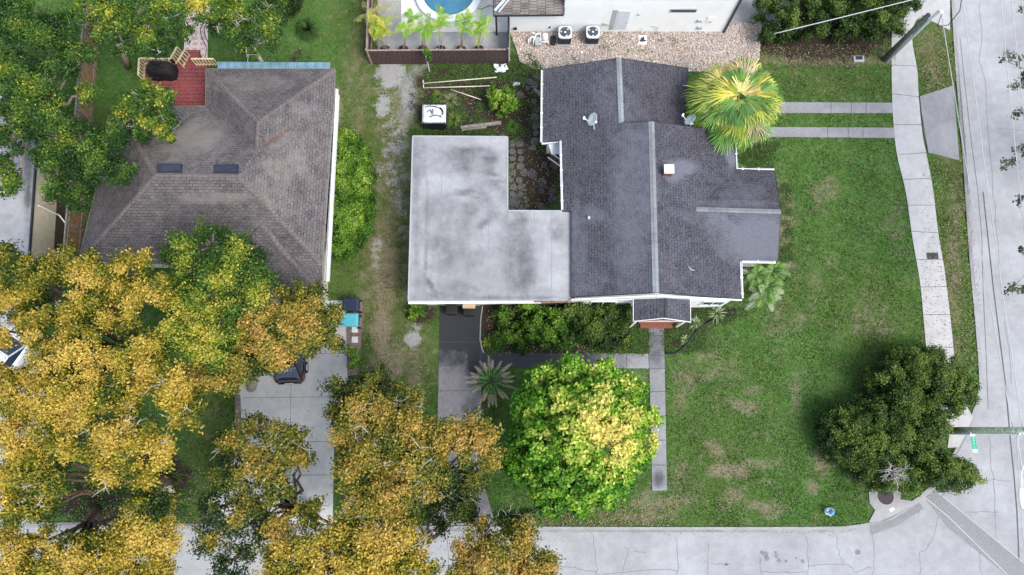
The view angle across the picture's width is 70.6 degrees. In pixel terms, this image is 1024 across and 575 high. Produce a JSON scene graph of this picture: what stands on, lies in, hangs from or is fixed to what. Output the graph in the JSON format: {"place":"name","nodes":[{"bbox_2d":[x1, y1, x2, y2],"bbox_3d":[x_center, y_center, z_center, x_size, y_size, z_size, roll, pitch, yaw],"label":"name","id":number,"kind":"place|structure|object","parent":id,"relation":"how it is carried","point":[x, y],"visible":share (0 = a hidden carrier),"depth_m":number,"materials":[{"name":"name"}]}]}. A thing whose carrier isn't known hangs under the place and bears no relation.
{"place":"outdoors","nodes":[
{"label":"outdoors","id":0,"kind":"place"},
{"bbox_2d":[209,301,347,523],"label":"neighbour driveway","id":1,"kind":"structure","parent":0,"point":[315,480],"depth_m":41.40,"materials":[{"name":"concrete"}]},
{"bbox_2d":[273,345,308,384],"bbox_3d":[-12.797,3.164,41.410,2.120,1.467,4.748,0,79,0],"label":"parked car","id":2,"kind":"object","parent":1,"relation":"on","point":[296,374],"visible":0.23,"depth_m":40.78,"materials":[{"name":"black metal"}]},
{"bbox_2d":[229,36,954,506],"bbox_3d":[7.045,2.694,42.236,50.704,0.006,18.398,-26,80,-5],"label":"paving joint","id":3,"kind":"object","parent":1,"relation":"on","point":[931,232],"visible":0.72,"depth_m":42.46,"materials":[{"name":"grey concrete"}]},
{"bbox_2d":[438,305,480,476],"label":"driveway","id":4,"kind":"structure","parent":0,"point":[459,348],"depth_m":41.90,"materials":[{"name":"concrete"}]},
{"bbox_2d":[445,304,458,315],"bbox_3d":[-3.496,1.301,42.029,0.709,0.942,0.658,0,79,0],"label":"wheelie bin","id":5,"kind":"object","parent":4,"relation":"on","point":[451,309],"visible":0.91,"depth_m":41.58,"materials":[{"name":"black plastic"}]},
{"bbox_2d":[430,480,493,524],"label":"driveway","id":6,"kind":"structure","parent":0,"point":[484,506],"depth_m":40.35,"materials":[{"name":"concrete"}]},
{"bbox_2d":[0,0,978,528],"bbox_3d":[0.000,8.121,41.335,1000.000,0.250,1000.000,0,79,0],"label":"ground","id":7,"kind":"structure","parent":0,"point":[406,84],"depth_m":42.74,"materials":[{"name":"green plant"}]},
{"bbox_2d":[0,307,47,521],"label":"concrete yard","id":8,"kind":"structure","parent":7,"relation":"on","point":[8,326],"depth_m":41.58,"materials":[{"name":"grey concrete"}]},
{"bbox_2d":[0,323,41,369],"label":"parked car","id":9,"kind":"object","parent":8,"relation":"on","point":[12,356],"visible":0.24,"depth_m":40.98,"materials":[{"name":"white metal"}]},
{"bbox_2d":[0,96,64,266],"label":"flat roof house","id":10,"kind":"structure","parent":7,"relation":"on","point":[27,216],"depth_m":41.64,"materials":[{"name":"white paint"}]},
{"bbox_2d":[0,0,103,199],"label":"tree","id":11,"kind":"object","parent":7,"relation":"on","point":[28,90],"visible":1,"depth_m":37.80,"materials":[{"name":"green plant"}]},
{"bbox_2d":[22,114,139,216],"bbox_3d":[-22.882,-6.122,40.402,6.487,7.315,5.681,0,79,0],"label":"tree","id":12,"kind":"object","parent":7,"relation":"on","point":[65,155],"visible":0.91,"depth_m":37.76,"materials":[{"name":"green plant"}]},
{"bbox_2d":[63,6,100,256],"bbox_3d":[-25.938,-9.602,43.731,0.133,1.880,15.847,-2,79,0],"label":"board fence","id":13,"kind":"object","parent":7,"relation":"on","point":[87,73],"visible":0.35,"depth_m":43.48,"materials":[{"name":"beige wood"}]},
{"bbox_2d":[0,402,179,534],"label":"tree","id":14,"kind":"object","parent":7,"relation":"on","point":[26,463],"visible":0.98,"depth_m":31.88,"materials":[{"name":"yellow plant"}]},
{"bbox_2d":[0,490,187,574],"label":"tree","id":15,"kind":"object","parent":7,"relation":"on","point":[118,548],"visible":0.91,"depth_m":32.36,"materials":[{"name":"yellow plant"}]},
{"bbox_2d":[0,238,208,434],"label":"tree","id":16,"kind":"object","parent":7,"relation":"on","point":[130,350],"visible":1,"depth_m":32.81,"materials":[{"name":"yellow plant"}]},
{"bbox_2d":[70,0,220,69],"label":"tree","id":17,"kind":"object","parent":7,"relation":"on","point":[127,16],"visible":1,"depth_m":39.18,"materials":[{"name":"green plant"}]},
{"bbox_2d":[110,77,182,147],"bbox_3d":[-20.570,-8.924,41.347,5.330,6.508,4.000,-9,79,-2],"label":"tree","id":18,"kind":"object","parent":7,"relation":"on","point":[149,99],"visible":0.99,"depth_m":38.79,"materials":[{"name":"green plant"}]},
{"bbox_2d":[137,46,217,105],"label":"red deck","id":19,"kind":"structure","parent":7,"relation":"on","point":[188,85],"depth_m":44.49,"materials":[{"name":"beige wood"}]},
{"bbox_2d":[146,60,178,80],"bbox_3d":[-21.412,-13.213,44.057,1.698,1.132,1.114,0,79,0],"label":"covered grill","id":20,"kind":"object","parent":19,"relation":"on","point":[162,71],"visible":0.99,"depth_m":43.77,"materials":[{"name":"black fabric"}]},
{"bbox_2d":[184,7,208,57],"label":"paver path","id":21,"kind":"structure","parent":7,"relation":"on","point":[198,46],"depth_m":45.86,"materials":[{"name":"beige concrete"}]},
{"bbox_2d":[185,4,205,55],"bbox_3d":[-20.078,-15.314,45.787,1.254,0.012,7.500,-2,79,0],"label":"paver inlay","id":22,"kind":"object","parent":21,"relation":"on","point":[201,43],"visible":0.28,"depth_m":45.88,"materials":[{"name":"beige stone"}]},
{"bbox_2d":[79,62,339,300],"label":"hip roof house","id":23,"kind":"structure","parent":7,"relation":"on","point":[217,162],"depth_m":40.05,"materials":[{"name":"brown"}]},
{"bbox_2d":[154,214,283,374],"bbox_3d":[-14.286,0.876,37.905,6.774,9.520,7.913,0,79,0],"label":"tree","id":24,"kind":"object","parent":7,"relation":"on","point":[235,268],"visible":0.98,"depth_m":34.13,"materials":[{"name":"green plant"}]},
{"bbox_2d":[235,386,240,429],"bbox_3d":[-15.715,6.733,41.471,0.417,0.050,3.111,-7,79,-1],"label":"brick border","id":25,"kind":"object","parent":7,"relation":"on","point":[237,405],"visible":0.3,"depth_m":41.43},
{"bbox_2d":[203,0,291,61],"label":"tree","id":26,"kind":"object","parent":7,"relation":"on","point":[265,29],"visible":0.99,"depth_m":40.34,"materials":[{"name":"green plant"}]},
{"bbox_2d":[186,409,319,574],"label":"tree","id":27,"kind":"object","parent":7,"relation":"on","point":[276,486],"visible":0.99,"depth_m":33.44,"materials":[{"name":"yellow plant"}]},
{"bbox_2d":[179,277,348,405],"bbox_3d":[-12.193,2.967,37.662,8.582,9.287,4.643,-23,80,-4],"label":"tree","id":28,"kind":"object","parent":7,"relation":"on","point":[294,319],"visible":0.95,"depth_m":34.05,"materials":[{"name":"yellow plant"}]},
{"bbox_2d":[264,0,304,20],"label":"shrub","id":29,"kind":"object","parent":7,"relation":"on","point":[296,5],"visible":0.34,"depth_m":45.22,"materials":[{"name":"green plant"}]},
{"bbox_2d":[294,17,321,42],"bbox_3d":[-13.005,-16.454,45.594,1.892,0.866,1.954,0,79,0],"label":"tufted plant","id":30,"kind":"object","parent":7,"relation":"on","point":[306,29],"visible":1,"depth_m":45.69,"materials":[{"name":"green plant"}]},
{"bbox_2d":[251,493,445,574],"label":"tree","id":31,"kind":"object","parent":7,"relation":"on","point":[356,546],"visible":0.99,"depth_m":31.94,"materials":[{"name":"yellow plant"}]},
{"bbox_2d":[343,345,362,370],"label":"shrub","id":32,"kind":"object","parent":7,"relation":"on","point":[355,362],"visible":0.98,"depth_m":41.33,"materials":[{"name":"green plant"}]},
{"bbox_2d":[326,127,380,262],"bbox_3d":[-9.658,-5.717,42.679,3.682,2.500,8.464,0,79,0],"label":"shrub","id":33,"kind":"object","parent":7,"relation":"on","point":[354,213],"visible":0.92,"depth_m":42.17,"materials":[{"name":"green plant"}]},
{"bbox_2d":[346,299,361,375],"bbox_3d":[-9.271,2.909,42.222,1.015,0.050,4.509,0,79,0],"label":"brick border","id":34,"kind":"object","parent":7,"relation":"on","point":[350,334],"visible":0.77,"depth_m":42.17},
{"bbox_2d":[340,313,361,328],"bbox_3d":[-9.281,1.942,41.849,1.092,1.047,0.773,0,79,0],"label":"wheelie bin","id":35,"kind":"object","parent":34,"relation":"on","point":[352,320],"visible":0.87,"depth_m":41.35,"materials":[{"name":"teal plastic"}]},
{"bbox_2d":[342,298,362,312],"bbox_3d":[-9.244,1.047,42.025,1.030,1.047,0.773,0,79,0],"label":"wheelie bin","id":36,"kind":"object","parent":34,"relation":"on","point":[351,304],"visible":0.87,"depth_m":41.53,"materials":[{"name":"blue plastic"}]},
{"bbox_2d":[366,0,373,64],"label":"board fence","id":37,"kind":"object","parent":7,"relation":"on","point":[368,36],"visible":0.62,"depth_m":44.78,"materials":[{"name":"brown wood"}]},
{"bbox_2d":[354,1,398,25],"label":"yellow bamboo","id":38,"kind":"object","parent":7,"relation":"on","point":[372,11],"visible":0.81,"depth_m":44.02,"materials":[{"name":"beige plant"}]},
{"bbox_2d":[316,358,506,531],"bbox_3d":[-4.845,7.921,36.435,9.248,9.776,8.303,0,79,0],"label":"tree","id":39,"kind":"object","parent":7,"relation":"on","point":[396,463],"visible":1,"depth_m":32.81,"materials":[{"name":"yellow plant"}]},
{"bbox_2d":[404,304,426,321],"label":"shrub","id":40,"kind":"object","parent":7,"relation":"on","point":[412,310],"visible":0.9,"depth_m":41.73,"materials":[{"name":"green plant"}]},
{"bbox_2d":[59,33,796,524],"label":"weeds","id":41,"kind":"object","parent":7,"relation":"on","point":[639,345],"visible":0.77,"depth_m":43.91,"materials":[{"name":"green plant"}]},
{"bbox_2d":[422,105,446,129],"bbox_3d":[-4.721,-10.441,44.181,1.440,1.272,1.200,0,79,0],"label":"wrapped crate","id":42,"kind":"object","parent":7,"relation":"on","point":[434,117],"visible":1,"depth_m":43.70,"materials":[{"name":"plastic"}]},
{"bbox_2d":[365,48,508,63],"bbox_3d":[-4.557,-14.312,44.748,8.730,1.700,0.133,0,79,0],"label":"board fence","id":43,"kind":"object","parent":7,"relation":"on","point":[404,56],"visible":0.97,"depth_m":44.65,"materials":[{"name":"brown wood"}]},
{"bbox_2d":[378,0,509,60],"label":"terrace walk","id":44,"kind":"structure","parent":7,"relation":"on","point":[451,40],"depth_m":45.86,"materials":[{"name":"concrete"}]},
{"bbox_2d":[367,12,394,48],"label":"potted palm","id":45,"kind":"object","parent":44,"relation":"on","point":[378,24],"visible":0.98,"depth_m":43.49,"materials":[{"name":"plant"}]},
{"bbox_2d":[395,8,422,48],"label":"potted palm","id":46,"kind":"object","parent":44,"relation":"on","point":[408,15],"visible":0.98,"depth_m":43.55,"materials":[{"name":"plant"}]},
{"bbox_2d":[414,12,441,48],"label":"potted palm","id":47,"kind":"object","parent":44,"relation":"on","point":[428,31],"visible":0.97,"depth_m":43.56,"materials":[{"name":"plant"}]},
{"bbox_2d":[430,4,453,55],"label":"potted palm","id":48,"kind":"object","parent":44,"relation":"on","point":[440,21],"visible":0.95,"depth_m":43.61,"materials":[{"name":"plant"}]},
{"bbox_2d":[454,8,475,52],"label":"potted palm","id":49,"kind":"object","parent":44,"relation":"on","point":[461,24],"visible":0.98,"depth_m":43.63,"materials":[{"name":"plant"}]},
{"bbox_2d":[466,9,491,55],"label":"potted palm","id":50,"kind":"object","parent":44,"relation":"on","point":[479,29],"visible":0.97,"depth_m":43.78,"materials":[{"name":"plant"}]},
{"bbox_2d":[440,90,458,108],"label":"fern clump","id":51,"kind":"object","parent":7,"relation":"on","point":[449,98],"visible":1,"depth_m":44.89,"materials":[{"name":"green plant"}]},
{"bbox_2d":[401,0,507,31],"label":"pool terrace","id":52,"kind":"structure","parent":7,"relation":"on","point":[502,24],"depth_m":46.11,"materials":[{"name":"white concrete"}]},
{"bbox_2d":[416,0,481,23],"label":"spa pool","id":53,"kind":"structure","parent":52,"relation":"in","point":[453,7],"depth_m":46.04,"materials":[{"name":"plastic"}]},
{"bbox_2d":[447,112,463,127],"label":"fern clump","id":54,"kind":"object","parent":7,"relation":"on","point":[455,119],"visible":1,"depth_m":44.67,"materials":[{"name":"green plant"}]},
{"bbox_2d":[461,121,500,131],"bbox_3d":[-1.909,-9.961,44.668,2.512,0.180,0.329,-7,79,-1],"label":"timber edging","id":55,"kind":"object","parent":7,"relation":"on","point":[478,126],"visible":1,"depth_m":44.61,"materials":[{"name":"grey wood"}]},
{"bbox_2d":[464,356,514,406],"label":"feather palm","id":56,"kind":"object","parent":7,"relation":"on","point":[490,380],"visible":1,"depth_m":40.41,"materials":[{"name":"green plant"}]},
{"bbox_2d":[14,0,981,529],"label":"kerb","id":57,"kind":"structure","parent":7,"relation":"on","point":[964,178],"depth_m":40.36,"materials":[{"name":"concrete"}]},
{"bbox_2d":[436,505,565,574],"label":"tree","id":58,"kind":"object","parent":7,"relation":"on","point":[482,557],"visible":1,"depth_m":32.51,"materials":[{"name":"yellow plant"}]},
{"bbox_2d":[485,82,520,117],"bbox_3d":[-0.563,-11.514,44.133,2.213,1.879,2.119,0,79,0],"label":"shrub","id":59,"kind":"object","parent":7,"relation":"on","point":[504,98],"visible":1,"depth_m":43.72,"materials":[{"name":"green plant"}]},
{"bbox_2d":[506,17,509,63],"bbox_3d":[-0.246,-15.431,44.968,0.133,1.700,2.400,2,79,0],"label":"board fence","id":60,"kind":"object","parent":7,"relation":"on","point":[508,33],"visible":0.84,"depth_m":44.28,"materials":[{"name":"brown wood"}]},
{"bbox_2d":[37,16,982,572],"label":"fallen leaves","id":61,"kind":"object","parent":7,"relation":"on","point":[629,310],"visible":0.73,"depth_m":42.80,"materials":[{"name":"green plant"}]},
{"bbox_2d":[505,120,518,133],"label":"fern clump","id":62,"kind":"object","parent":7,"relation":"on","point":[512,125],"visible":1,"depth_m":44.60,"materials":[{"name":"green plant"}]},
{"bbox_2d":[489,304,544,355],"bbox_3d":[0.263,2.403,41.456,3.402,1.767,2.701,14,79,3],"label":"shrub","id":63,"kind":"object","parent":7,"relation":"on","point":[520,338],"visible":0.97,"depth_m":41.40,"materials":[{"name":"green plant"}]},
{"bbox_2d":[508,73,557,209],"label":"stone paving","id":64,"kind":"structure","parent":7,"relation":"on","point":[532,174],"depth_m":44.17,"materials":[{"name":"grey stone"}]},
{"bbox_2d":[514,304,578,351],"bbox_3d":[2.164,1.988,41.348,2.713,2.136,4.034,-30,80,-6],"label":"shrub","id":65,"kind":"object","parent":7,"relation":"on","point":[553,324],"visible":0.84,"depth_m":41.08,"materials":[{"name":"green plant"}]},
{"bbox_2d":[480,352,648,367],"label":"garden walkway","id":66,"kind":"structure","parent":7,"relation":"on","point":[533,359],"depth_m":41.95,"materials":[{"name":"concrete"}]},
{"bbox_2d":[500,350,664,522],"bbox_3d":[3.538,7.686,37.334,8.524,7.968,8.600,0,79,0],"label":"tree","id":67,"kind":"object","parent":7,"relation":"on","point":[581,434],"visible":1,"depth_m":35.15,"materials":[{"name":"green plant"}]},
{"bbox_2d":[408,58,780,328],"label":"corner house","id":68,"kind":"structure","parent":7,"relation":"on","point":[659,197],"depth_m":40.22,"materials":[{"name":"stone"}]},
{"bbox_2d":[583,113,596,125],"bbox_3d":[4.475,-9.460,40.741,0.874,0.850,0.677,36,81,7],"label":"satellite dish","id":69,"kind":"object","parent":68,"relation":"on","point":[592,118],"visible":1,"depth_m":40.70,"materials":[{"name":"white paint"}]},
{"bbox_2d":[698,301,725,305],"bbox_3d":[11.373,0.903,41.097,1.260,1.310,0.070,0,79,0],"label":"window","id":70,"kind":"structure","parent":68,"relation":"in","point":[705,303],"depth_m":41.18,"materials":[{"name":"white glass"}]},
{"bbox_2d":[558,301,635,352],"bbox_3d":[4.806,1.935,41.306,4.801,2.276,3.599,0,79,0],"label":"shrub","id":71,"kind":"object","parent":7,"relation":"on","point":[591,325],"visible":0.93,"depth_m":41.04,"materials":[{"name":"green plant"}]},
{"bbox_2d":[510,22,761,71],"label":"gravel","id":72,"kind":"structure","parent":7,"relation":"on","point":[637,56],"depth_m":45.72,"materials":[{"name":"beige gravel"}]},
{"bbox_2d":[528,31,555,46],"bbox_3d":[1.878,-15.695,45.509,1.747,0.740,0.902,0,79,0],"label":"pool pump","id":73,"kind":"object","parent":72,"relation":"on","point":[541,39],"visible":1,"depth_m":45.49,"materials":[{"name":"white paint"}]},
{"bbox_2d":[557,26,571,46],"bbox_3d":[3.310,-15.809,45.420,0.940,0.939,0.940,0,79,0],"label":"air conditioner","id":74,"kind":"object","parent":72,"relation":"on","point":[564,36],"visible":1,"depth_m":45.04,"materials":[{"name":"metal"}]},
{"bbox_2d":[584,26,599,45],"bbox_3d":[5.036,-15.831,45.424,0.940,0.939,0.940,0,79,0],"label":"air conditioner","id":75,"kind":"object","parent":72,"relation":"on","point":[591,35],"visible":1,"depth_m":45.04,"materials":[{"name":"metal"}]},
{"bbox_2d":[649,328,666,490],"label":"front walk","id":76,"kind":"structure","parent":7,"relation":"on","point":[658,462],"depth_m":41.51,"materials":[{"name":"concrete"}]},
{"bbox_2d":[665,308,735,354],"bbox_3d":[11.041,2.562,42.249,4.993,0.140,0.511,-35,81,-6],"label":"bed edging","id":77,"kind":"object","parent":7,"relation":"on","point":[694,333],"visible":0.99,"depth_m":42.18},
{"bbox_2d":[708,306,726,324],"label":"spiky plant","id":78,"kind":"object","parent":7,"relation":"on","point":[715,313],"visible":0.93,"depth_m":42.28,"materials":[{"name":"green plant"}]},
{"bbox_2d":[683,54,784,154],"bbox_3d":[12.664,-10.209,42.157,5.720,5.218,5.689,-34,81,-6],"label":"fan palm","id":79,"kind":"object","parent":7,"relation":"on","point":[742,94],"visible":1,"depth_m":39.92,"materials":[{"name":"green plant"}]},
{"bbox_2d":[727,0,792,28],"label":"corner slab","id":80,"kind":"structure","parent":7,"relation":"on","point":[744,12],"depth_m":46.22,"materials":[{"name":"concrete"}]},
{"bbox_2d":[742,261,789,310],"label":"feather palm","id":81,"kind":"object","parent":7,"relation":"on","point":[763,279],"visible":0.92,"depth_m":40.63,"materials":[{"name":"green plant"}]},
{"bbox_2d":[755,127,894,137],"bbox_3d":[19.309,-9.571,44.678,8.602,0.050,0.715,0,79,0],"label":"driveway strip","id":82,"kind":"object","parent":7,"relation":"on","point":[845,132],"visible":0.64,"depth_m":44.65,"materials":[{"name":"concrete"}]},
{"bbox_2d":[774,102,892,112],"bbox_3d":[19.598,-11.192,44.997,8.181,0.050,0.725,0,79,0],"label":"driveway strip","id":83,"kind":"object","parent":7,"relation":"on","point":[820,107],"visible":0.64,"depth_m":44.97,"materials":[{"name":"concrete"}]},
{"bbox_2d":[747,0,925,46],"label":"hedge","id":84,"kind":"object","parent":7,"relation":"on","point":[873,22],"visible":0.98,"depth_m":44.24,"materials":[{"name":"green plant"}]},
{"bbox_2d":[876,463,910,490],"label":"bare sapling","id":85,"kind":"object","parent":7,"relation":"on","point":[892,471],"visible":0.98,"depth_m":37.80,"materials":[{"name":"grey plant"}]},
{"bbox_2d":[868,489,923,521],"bbox_3d":[21.463,12.073,40.443,3.256,0.177,1.998,0,79,0],"label":"storm drain","id":86,"kind":"object","parent":7,"relation":"on","point":[886,506],"visible":0.77,"depth_m":40.37,"materials":[{"name":"concrete"}]},
{"bbox_2d":[812,390,987,499],"bbox_3d":[21.362,8.518,39.629,9.131,2.993,6.265,0,79,0],"label":"shrub","id":87,"kind":"object","parent":7,"relation":"on","point":[865,445],"visible":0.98,"depth_m":39.06,"materials":[{"name":"green plant"}]},
{"bbox_2d":[861,343,981,422],"bbox_3d":[23.025,5.424,40.200,6.856,3.065,4.741,0,79,0],"label":"shrub","id":88,"kind":"object","parent":7,"relation":"on","point":[911,378],"visible":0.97,"depth_m":39.55,"materials":[{"name":"green plant"}]},
{"bbox_2d":[881,0,961,62],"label":"utility pole","id":89,"kind":"object","parent":7,"relation":"on","point":[905,37],"visible":1,"depth_m":42.42,"materials":[{"name":"grey wood"}]},
{"bbox_2d":[774,0,910,33],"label":"overhead wire","id":90,"kind":"object","parent":89,"relation":"attached to","point":[843,16],"visible":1,"depth_m":41.35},
{"bbox_2d":[941,14,1012,426],"bbox_3d":[24.059,-4.177,37.611,0.038,0.440,22.494,-2,79,0],"label":"overhead wire","id":91,"kind":"object","parent":89,"relation":"attached to","point":[976,223],"visible":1,"depth_m":37.48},
{"bbox_2d":[920,86,959,159],"bbox_3d":[26.525,-10.213,44.828,2.176,0.080,4.949,0,79,0],"label":"driveway apron","id":92,"kind":"object","parent":7,"relation":"on","point":[939,119],"visible":1,"depth_m":44.79,"materials":[{"name":"concrete"}]},
{"bbox_2d":[947,427,1023,508],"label":"utility pole","id":93,"kind":"object","parent":7,"relation":"on","point":[985,430],"visible":0.88,"depth_m":36.35,"materials":[{"name":"metal"}]},
{"bbox_2d":[963,1,1022,429],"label":"overhead wire","id":94,"kind":"object","parent":93,"relation":"attached to","point":[992,220],"visible":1,"depth_m":36.70,"materials":[{"name":"black metal"}]},
{"bbox_2d":[1000,0,1023,228],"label":"overhead wire","id":95,"kind":"object","parent":93,"relation":"attached to","point":[1012,116],"visible":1,"depth_m":36.99,"materials":[{"name":"black metal"}]},
{"bbox_2d":[0,0,1023,574],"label":"street","id":96,"kind":"structure","parent":0,"point":[898,548],"depth_m":40.58,"materials":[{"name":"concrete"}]},
{"bbox_2d":[395,482,480,546],"bbox_3d":[-3.663,11.283,37.698,4.218,5.700,3.398,-24,80,-5],"label":"tree","id":97,"kind":"object","parent":96,"relation":"on","point":[430,511],"visible":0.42,"depth_m":35.27,"materials":[{"name":"green plant"}]},
{"bbox_2d":[1,0,982,531],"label":"gutter","id":98,"kind":"object","parent":96,"relation":"on","point":[739,530],"visible":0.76,"depth_m":40.28,"materials":[{"name":"concrete"}]},
{"bbox_2d":[439,5,1022,574],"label":"road crack","id":99,"kind":"object","parent":96,"relation":"on","point":[993,479],"visible":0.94,"depth_m":40.12,"materials":[{"name":"grey asphalt"}]},
{"bbox_2d":[725,549,860,565],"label":"oil spots","id":100,"kind":"object","parent":96,"relation":"on","point":[766,557],"visible":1,"depth_m":40.00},
{"bbox_2d":[869,503,923,534],"bbox_3d":[21.467,12.945,40.358,3.343,0.001,0.585,-23,80,-4],"label":"gutter apron","id":101,"kind":"object","parent":96,"relation":"on","point":[896,521],"visible":1,"depth_m":40.34,"materials":[{"name":"concrete"}]},
{"bbox_2d":[926,492,1023,574],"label":"asphalt patch","id":102,"kind":"object","parent":96,"relation":"on","point":[1006,561],"visible":1,"depth_m":40.17,"materials":[{"name":"grey asphalt"}]},
{"bbox_2d":[924,493,1023,574],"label":"patch seam","id":103,"kind":"object","parent":102,"relation":"on","point":[969,537],"visible":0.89,"depth_m":40.23,"materials":[{"name":"concrete"}]},
{"bbox_2d":[960,40,1019,560],"bbox_3d":[28.159,0.969,42.718,1.177,0.001,34.321,2,79,0],"label":"road seam","id":104,"kind":"object","parent":96,"relation":"on","point":[998,332],"visible":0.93,"depth_m":42.36,"materials":[{"name":"grey asphalt"}]},
{"bbox_2d":[998,6,1023,295],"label":"tree","id":105,"kind":"object","parent":96,"relation":"on","point":[1020,247],"visible":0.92,"depth_m":37.88,"materials":[{"name":"green plant"}]},
{"bbox_2d":[493,0,741,34],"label":"white building","id":106,"kind":"structure","parent":0,"point":[630,15],"depth_m":44.08,"materials":[{"name":"metal"}]},
{"bbox_2d":[614,11,630,29],"bbox_3d":[6.837,-16.475,44.682,0.731,2.064,0.090,0,79,0],"label":"door","id":107,"kind":"structure","parent":106,"relation":"in","point":[623,16],"depth_m":44.67,"materials":[{"name":"metal"}]},
{"bbox_2d":[891,0,972,447],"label":"sidewalk","id":108,"kind":"structure","parent":0,"point":[909,140],"depth_m":43.98,"materials":[{"name":"concrete"}]},
{"bbox_2d":[1011,0,1023,116],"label":"overhead wire","id":109,"kind":"object","parent":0,"point":[1017,58],"visible":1,"depth_m":37.53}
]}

